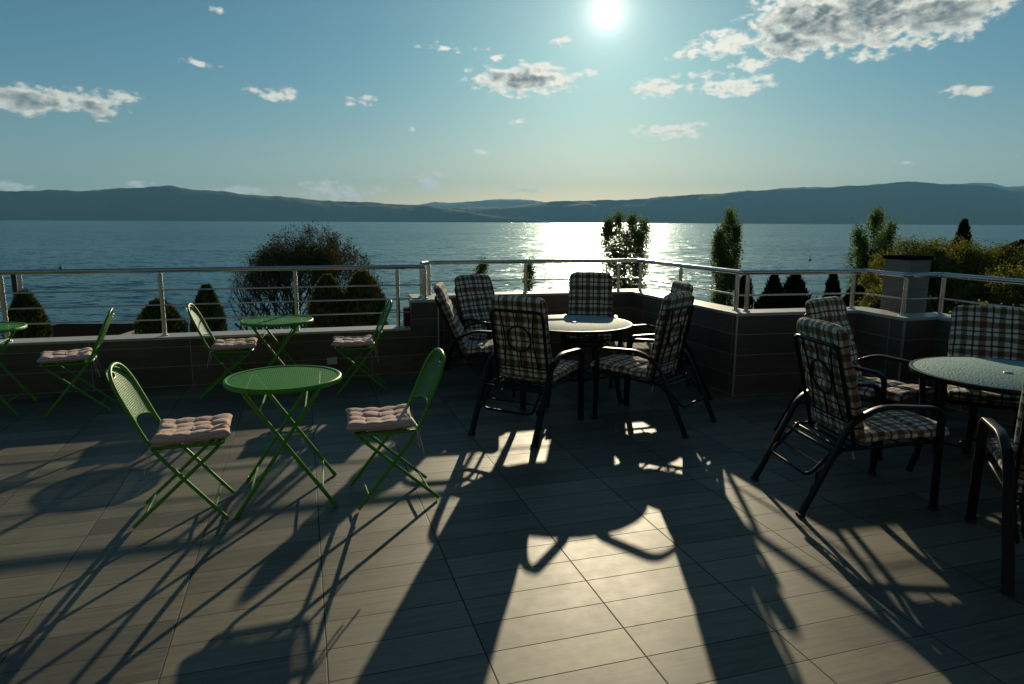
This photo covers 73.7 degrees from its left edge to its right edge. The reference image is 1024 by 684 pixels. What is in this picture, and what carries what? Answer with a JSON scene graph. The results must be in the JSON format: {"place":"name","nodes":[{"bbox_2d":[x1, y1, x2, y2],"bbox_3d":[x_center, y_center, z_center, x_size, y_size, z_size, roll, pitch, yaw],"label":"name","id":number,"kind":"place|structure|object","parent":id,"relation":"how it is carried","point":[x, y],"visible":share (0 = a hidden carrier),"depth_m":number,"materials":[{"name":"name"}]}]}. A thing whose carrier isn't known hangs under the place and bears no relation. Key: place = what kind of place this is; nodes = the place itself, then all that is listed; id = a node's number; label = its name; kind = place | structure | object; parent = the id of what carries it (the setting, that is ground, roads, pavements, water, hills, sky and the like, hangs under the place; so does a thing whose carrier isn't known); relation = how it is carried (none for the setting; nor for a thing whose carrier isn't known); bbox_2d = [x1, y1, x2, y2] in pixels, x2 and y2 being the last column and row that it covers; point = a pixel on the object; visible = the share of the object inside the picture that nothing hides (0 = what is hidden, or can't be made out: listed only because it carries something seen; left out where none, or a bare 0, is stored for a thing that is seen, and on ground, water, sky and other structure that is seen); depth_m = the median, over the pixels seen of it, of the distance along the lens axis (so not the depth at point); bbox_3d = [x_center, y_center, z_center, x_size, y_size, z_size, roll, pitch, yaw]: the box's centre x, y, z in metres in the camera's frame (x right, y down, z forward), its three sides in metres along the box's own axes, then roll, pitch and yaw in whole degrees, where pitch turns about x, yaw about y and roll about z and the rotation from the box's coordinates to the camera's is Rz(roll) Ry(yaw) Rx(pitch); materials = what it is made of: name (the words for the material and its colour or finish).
{"place":"outdoors","nodes":[
{"label":"outdoors","id":0,"kind":"place"},
{"bbox_2d":[0,185,554,222],"bbox_3d":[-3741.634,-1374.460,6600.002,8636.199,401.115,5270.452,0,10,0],"label":"hills","id":1,"kind":"structure","parent":0,"point":[164,203],"depth_m":7620.25,"materials":[{"name":"plant"}]},
{"bbox_2d":[0,357,1023,683],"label":"terrace floor","id":2,"kind":"structure","parent":0,"point":[638,539],"depth_m":3.54,"materials":[{"name":"grey tile"}]},
{"bbox_2d":[0,322,36,415],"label":"bistro table","id":3,"kind":"object","parent":2,"relation":"on","point":[13,327],"visible":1,"depth_m":6.17,"materials":[{"name":"green metal"}]},
{"bbox_2d":[40,308,114,417],"bbox_3d":[-3.818,0.157,6.062,0.584,0.901,0.410,-4,11,-24],"label":"bistro chair","id":4,"kind":"object","parent":2,"relation":"on","point":[102,333],"visible":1,"depth_m":5.93,"materials":[{"name":"green metal"}]},
{"bbox_2d":[36,347,100,376],"bbox_3d":[-3.902,0.192,6.031,0.447,0.214,0.428,-5,11,-29],"label":"seat cushion","id":5,"kind":"object","parent":4,"relation":"on","point":[60,356],"visible":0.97,"depth_m":5.92,"materials":[{"name":"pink fabric"}]},
{"bbox_2d":[106,362,234,528],"bbox_3d":[-1.938,0.547,3.902,0.584,0.901,0.410,-3,10,-17],"label":"bistro chair","id":6,"kind":"object","parent":2,"relation":"on","point":[204,445],"visible":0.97,"depth_m":3.81,"materials":[{"name":"green metal"}]},
{"bbox_2d":[144,413,232,475],"bbox_3d":[-1.850,0.572,3.933,0.447,0.214,0.428,-3,11,-20],"label":"seat cushion","id":7,"kind":"object","parent":6,"relation":"on","point":[187,429],"visible":1,"depth_m":3.84,"materials":[{"name":"beige fabric"}]},
{"bbox_2d":[0,325,412,396],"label":"parapet","id":8,"kind":"structure","parent":2,"relation":"on","point":[159,361],"depth_m":6.92,"materials":[{"name":"brown tile"}]},
{"bbox_2d":[0,265,427,341],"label":"railing","id":9,"kind":"object","parent":8,"relation":"on","point":[161,290],"visible":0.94,"depth_m":6.95,"materials":[{"name":"metal"}]},
{"bbox_2d":[327,357,336,364],"bbox_3d":[-1.925,0.205,7.309,0.110,0.075,0.041,-2,10,-15],"label":"socket cover","id":10,"kind":"object","parent":8,"relation":"attached to","point":[332,361],"visible":1,"depth_m":7.29,"materials":[{"name":"white plastic"}]},
{"bbox_2d":[403,307,409,325],"bbox_3d":[-1.169,-0.289,7.688,0.100,0.200,0.120,-2,10,-15],"label":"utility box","id":11,"kind":"object","parent":8,"relation":"on","point":[406,319],"visible":0.56,"depth_m":7.63,"materials":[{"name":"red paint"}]},
{"bbox_2d":[186,303,258,399],"bbox_3d":[-2.796,0.066,6.602,0.584,0.901,0.410,-2,10,-15],"label":"bistro chair","id":12,"kind":"object","parent":2,"relation":"on","point":[230,368],"visible":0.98,"depth_m":6.51,"materials":[{"name":"green metal"}]},
{"bbox_2d":[207,337,257,366],"bbox_3d":[-2.707,0.092,6.629,0.447,0.214,0.428,-3,11,-18],"label":"seat cushion","id":13,"kind":"object","parent":12,"relation":"on","point":[234,344],"visible":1,"depth_m":6.50,"materials":[{"name":"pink fabric"}]},
{"bbox_2d":[240,315,312,398],"bbox_3d":[-2.301,0.139,6.749,0.682,0.733,0.682,-2,10,-14],"label":"bistro table","id":14,"kind":"object","parent":2,"relation":"on","point":[300,320],"visible":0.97,"depth_m":6.58,"materials":[{"name":"green metal"}]},
{"bbox_2d":[223,365,341,517],"bbox_3d":[-1.383,0.581,4.196,0.682,0.759,0.682,-2,10,-15],"label":"bistro table","id":15,"kind":"object","parent":2,"relation":"on","point":[265,390],"visible":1,"depth_m":4.04,"materials":[{"name":"green metal"}]},
{"bbox_2d":[335,300,392,394],"bbox_3d":[-1.474,0.030,6.842,0.584,0.901,0.410,-2,10,-14],"label":"bistro chair","id":16,"kind":"object","parent":2,"relation":"on","point":[383,322],"visible":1,"depth_m":6.73,"materials":[{"name":"green metal"}]},
{"bbox_2d":[331,335,378,361],"bbox_3d":[-1.563,0.063,6.824,0.447,0.214,0.428,-2,10,-11],"label":"seat cushion","id":17,"kind":"object","parent":16,"relation":"on","point":[352,341],"visible":0.98,"depth_m":6.67,"materials":[{"name":"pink fabric"}]},
{"bbox_2d":[349,348,445,509],"bbox_3d":[-0.698,0.499,4.207,0.584,0.901,0.410,-3,11,-20],"label":"bistro chair","id":18,"kind":"object","parent":2,"relation":"on","point":[388,433],"visible":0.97,"depth_m":4.15,"materials":[{"name":"green metal"}]},
{"bbox_2d":[346,404,424,453],"bbox_3d":[-0.784,0.533,4.179,0.447,0.214,0.428,-2,10,-14],"label":"seat cushion","id":19,"kind":"object","parent":18,"relation":"on","point":[378,419],"visible":1,"depth_m":4.07,"materials":[{"name":"beige fabric"}]},
{"bbox_2d":[444,274,494,383],"bbox_3d":[-0.242,-0.182,7.588,0.622,1.091,0.951,-8,13,-38],"label":"garden armchair","id":20,"kind":"object","parent":2,"relation":"on","point":[475,294],"visible":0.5,"depth_m":7.64,"materials":[{"name":"multicoloured fabric"}]},
{"bbox_2d":[426,282,515,396],"bbox_3d":[-0.365,-0.046,6.836,0.951,1.083,0.622,0,10,-1],"label":"garden armchair","id":21,"kind":"object","parent":2,"relation":"on","point":[456,328],"visible":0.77,"depth_m":6.61,"materials":[{"name":"multicoloured fabric"}]},
{"bbox_2d":[468,294,583,447],"bbox_3d":[0.157,0.154,5.607,0.622,1.120,0.951,6,12,30],"label":"garden armchair","id":22,"kind":"object","parent":2,"relation":"on","point":[521,353],"visible":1,"depth_m":5.42,"materials":[{"name":"multicoloured fabric"}]},
{"bbox_2d":[527,315,632,406],"bbox_3d":[0.599,0.166,6.659,1.126,0.735,1.126,-2,10,-12],"label":"glass table","id":23,"kind":"object","parent":2,"relation":"on","point":[595,326],"visible":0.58,"depth_m":6.44,"materials":[{"name":"glass"}]},
{"bbox_2d":[561,272,618,378],"bbox_3d":[0.882,-0.215,7.725,0.622,1.119,0.951,1,10,6],"label":"garden armchair","id":24,"kind":"object","parent":2,"relation":"on","point":[590,293],"visible":0.62,"depth_m":7.81,"materials":[{"name":"multicoloured fabric"}]},
{"bbox_2d":[590,291,716,438],"bbox_3d":[1.194,0.122,5.815,0.951,1.122,0.622,8,13,38],"label":"garden armchair","id":25,"kind":"object","parent":2,"relation":"on","point":[661,360],"visible":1,"depth_m":5.70,"materials":[{"name":"multicoloured fabric"}]},
{"bbox_2d":[604,280,712,401],"bbox_3d":[1.426,-0.034,6.715,0.951,1.119,0.622,-1,10,-6],"label":"garden armchair","id":26,"kind":"object","parent":2,"relation":"on","point":[676,287],"visible":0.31,"depth_m":6.54,"materials":[{"name":"metal"}]},
{"bbox_2d":[408,289,1016,427],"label":"parapet","id":27,"kind":"structure","parent":2,"relation":"on","point":[741,353],"depth_m":6.72,"materials":[{"name":"brown tile"}]},
{"bbox_2d":[418,258,1023,315],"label":"railing","id":28,"kind":"object","parent":27,"relation":"on","point":[905,276],"visible":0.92,"depth_m":6.79,"materials":[{"name":"metal"}]},
{"bbox_2d":[750,317,949,517],"bbox_3d":[2.103,0.412,4.213,0.951,1.114,0.622,-1,10,-7],"label":"garden armchair","id":29,"kind":"object","parent":2,"relation":"on","point":[833,384],"visible":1,"depth_m":4.05,"materials":[{"name":"multicoloured fabric"}]},
{"bbox_2d":[774,296,934,460],"bbox_3d":[2.676,0.230,5.303,0.622,1.100,0.951,-6,12,-33],"label":"garden armchair","id":30,"kind":"object","parent":2,"relation":"on","point":[832,309],"visible":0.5,"depth_m":5.33,"materials":[{"name":"multicoloured fabric"}]},
{"bbox_2d":[906,356,1023,471],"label":"glass table","id":31,"kind":"object","parent":2,"relation":"on","point":[998,375],"visible":0.87,"depth_m":4.59,"materials":[{"name":"glass"}]},
{"bbox_2d":[931,305,1023,452],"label":"garden armchair","id":32,"kind":"object","parent":2,"relation":"on","point":[988,331],"visible":0.66,"depth_m":5.38,"materials":[{"name":"multicoloured fabric"}]},
{"bbox_2d":[964,380,1023,596],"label":"garden armchair","id":33,"kind":"object","parent":2,"relation":"on","point":[1007,455],"visible":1,"depth_m":3.31,"materials":[{"name":"black metal"}]},
{"bbox_2d":[0,220,1023,337],"bbox_3d":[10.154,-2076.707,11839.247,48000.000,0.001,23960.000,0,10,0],"label":"lake","id":34,"kind":"structure","parent":0,"point":[43,244],"depth_m":241.51,"materials":[{"name":"liquid"}]},
{"bbox_2d":[0,0,1023,204],"label":"sky","id":35,"kind":"structure","parent":0,"point":[404,102],"materials":[{"name":"blue"}]},
{"bbox_2d":[420,183,1023,208],"bbox_3d":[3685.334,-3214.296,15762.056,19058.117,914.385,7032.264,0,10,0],"label":"mountains","id":36,"kind":"structure","parent":0,"point":[500,202],"depth_m":17729.19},
{"bbox_2d":[454,181,1023,224],"bbox_3d":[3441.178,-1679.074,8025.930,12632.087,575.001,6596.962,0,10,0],"label":"hills","id":37,"kind":"structure","parent":0,"point":[907,202],"depth_m":9243.43,"materials":[{"name":"plant"}]},
{"bbox_3d":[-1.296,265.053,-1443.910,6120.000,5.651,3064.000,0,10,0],"label":"ground","id":38,"kind":"structure","parent":0,"visible":0},
{"bbox_2d":[11,275,17,297],"bbox_3d":[-16.053,0.686,22.474,0.139,6.050,0.139,4,11,22],"label":"timber post","id":39,"kind":"object","parent":38,"relation":"on","point":[14,283],"depth_m":21.98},
{"bbox_2d":[18,274,22,289],"bbox_3d":[-15.854,0.711,22.478,0.102,6.000,0.102,4,11,22],"label":"metal post","id":40,"kind":"object","parent":38,"relation":"on","point":[20,282],"depth_m":21.98,"materials":[{"name":"metal"}]},
{"bbox_2d":[1,288,52,338],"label":"thuja tree","id":41,"kind":"object","parent":38,"relation":"on","point":[31,316],"visible":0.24,"depth_m":19.90,"materials":[{"name":"green plant"}]},
{"bbox_2d":[0,324,134,338],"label":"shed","id":42,"kind":"structure","parent":38,"relation":"on","point":[66,330],"depth_m":26.31,"materials":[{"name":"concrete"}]},
{"bbox_2d":[131,298,188,333],"bbox_3d":[-10.456,1.516,20.559,1.784,5.734,1.685,0,10,0],"label":"thuja tree","id":43,"kind":"object","parent":38,"relation":"on","point":[153,327],"visible":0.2,"depth_m":19.84,"materials":[{"name":"green plant"}]},
{"bbox_2d":[188,282,227,331],"bbox_3d":[-8.976,1.298,20.537,1.207,6.184,1.237,0,10,0],"label":"thuja tree","id":44,"kind":"object","parent":38,"relation":"on","point":[209,310],"visible":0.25,"depth_m":19.87,"materials":[{"name":"green plant"}]},
{"bbox_2d":[222,254,311,330],"bbox_3d":[-11.003,-1.133,31.166,4.150,6.755,3.852,0,10,0],"label":"bare tree","id":45,"kind":"object","parent":38,"relation":"on","point":[254,313],"visible":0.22,"depth_m":30.64,"materials":[{"name":"brown plant"}]},
{"bbox_2d":[237,220,386,329],"bbox_3d":[-8.671,-1.454,30.077,6.232,7.808,6.469,0,10,0],"label":"broad tree","id":46,"kind":"object","parent":38,"relation":"on","point":[316,254],"visible":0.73,"depth_m":28.81,"materials":[{"name":"green plant"}]},
{"bbox_2d":[305,273,347,327],"bbox_3d":[-5.419,1.173,20.488,1.666,6.483,1.659,0,10,0],"label":"thuja tree","id":47,"kind":"object","parent":38,"relation":"on","point":[326,307],"visible":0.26,"depth_m":19.69,"materials":[{"name":"green plant"}]},
{"bbox_2d":[338,270,389,326],"bbox_3d":[-4.307,1.115,20.500,1.953,6.603,1.731,0,10,0],"label":"thuja tree","id":48,"kind":"object","parent":38,"relation":"on","point":[361,277],"visible":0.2,"depth_m":19.64,"materials":[{"name":"green plant"}]},
{"bbox_2d":[472,257,494,285],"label":"young poplar","id":49,"kind":"object","parent":38,"relation":"on","point":[481,269],"visible":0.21,"depth_m":39.62,"materials":[{"name":"green plant"}]},
{"bbox_2d":[521,257,537,290],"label":"young poplar","id":50,"kind":"object","parent":38,"relation":"on","point":[530,273],"visible":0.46,"depth_m":39.83,"materials":[{"name":"green plant"}]},
{"bbox_2d":[595,206,653,289],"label":"poplar tree","id":51,"kind":"object","parent":38,"relation":"on","point":[634,238],"visible":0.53,"depth_m":44.33,"materials":[{"name":"green plant"}]},
{"bbox_2d":[707,203,745,306],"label":"poplar tree","id":52,"kind":"object","parent":38,"relation":"on","point":[723,256],"visible":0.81,"depth_m":41.49,"materials":[{"name":"green plant"}]},
{"bbox_2d":[734,275,754,308],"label":"cypress tree","id":53,"kind":"object","parent":38,"relation":"on","point":[742,291],"visible":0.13,"depth_m":27.87,"materials":[{"name":"green plant"}]},
{"bbox_2d":[753,275,792,308],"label":"cypress tree","id":54,"kind":"object","parent":38,"relation":"on","point":[774,285],"visible":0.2,"depth_m":25.80,"materials":[{"name":"green plant"}]},
{"bbox_2d":[782,269,818,307],"bbox_3d":[10.989,0.273,26.992,3.908,6.354,3.485,0,10,0],"label":"cypress tree","id":55,"kind":"object","parent":38,"relation":"on","point":[794,284],"visible":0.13,"depth_m":26.13,"materials":[{"name":"green plant"}]},
{"bbox_2d":[822,274,841,296],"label":"cypress tree","id":56,"kind":"object","parent":38,"relation":"on","point":[832,283],"visible":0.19,"depth_m":25.84,"materials":[{"name":"green plant"}]},
{"bbox_2d":[841,284,866,306],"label":"cypress tree","id":57,"kind":"object","parent":38,"relation":"on","point":[846,297],"visible":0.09,"depth_m":24.87,"materials":[{"name":"green plant"}]},
{"bbox_2d":[842,201,902,296],"bbox_3d":[15.664,-1.650,30.034,2.503,9.131,1.960,0,10,0],"label":"poplar tree","id":58,"kind":"object","parent":38,"relation":"on","point":[860,255],"visible":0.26,"depth_m":29.49,"materials":[{"name":"green plant"}]},
{"bbox_2d":[854,278,948,311],"bbox_3d":[12.166,0.831,22.014,3.307,6.244,3.298,0,10,0],"label":"shrub","id":59,"kind":"object","parent":38,"relation":"on","point":[871,301],"visible":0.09,"depth_m":21.60,"materials":[{"name":"green plant"}]},
{"bbox_2d":[880,255,933,312],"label":"pillar","id":60,"kind":"structure","parent":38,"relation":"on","point":[893,286],"depth_m":6.73,"materials":[{"name":"tile"}]},
{"bbox_2d":[856,234,964,313],"bbox_3d":[14.256,-0.215,24.854,4.110,7.344,4.321,0,10,0],"label":"shrub","id":61,"kind":"object","parent":38,"relation":"on","point":[941,263],"visible":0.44,"depth_m":23.73,"materials":[{"name":"green plant"}]},
{"bbox_2d":[914,234,1004,310],"bbox_3d":[16.686,-0.462,26.302,5.063,7.342,4.465,0,10,0],"label":"shrub","id":62,"kind":"object","parent":38,"relation":"on","point":[972,258],"visible":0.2,"depth_m":24.82,"materials":[{"name":"green plant"}]},
{"bbox_2d":[951,218,972,247],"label":"conifer tree","id":63,"kind":"object","parent":38,"relation":"on","point":[963,229],"visible":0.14,"depth_m":33.38,"materials":[{"name":"green plant"}]},
{"bbox_2d":[926,239,1023,311],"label":"shrub","id":64,"kind":"object","parent":38,"relation":"on","point":[1010,254],"visible":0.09,"depth_m":26.53,"materials":[{"name":"green plant"}]},
{"bbox_2d":[949,299,1013,312],"bbox_3d":[11.050,1.961,16.317,3.114,5.992,2.988,-5,11,-29],"label":"shrub","id":65,"kind":"object","parent":38,"relation":"on","point":[981,304],"visible":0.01,"depth_m":16.05,"materials":[{"name":"green plant"}]},
{"bbox_2d":[944,261,1023,313],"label":"shrub","id":66,"kind":"object","parent":38,"relation":"on","point":[1006,294],"visible":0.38,"depth_m":20.67,"materials":[{"name":"green plant"}]},
{"bbox_2d":[1003,239,1023,260],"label":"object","id":67,"kind":"structure","parent":38,"relation":"on","point":[1019,243],"depth_m":42.75,"materials":[{"name":"plant"}]}
]}

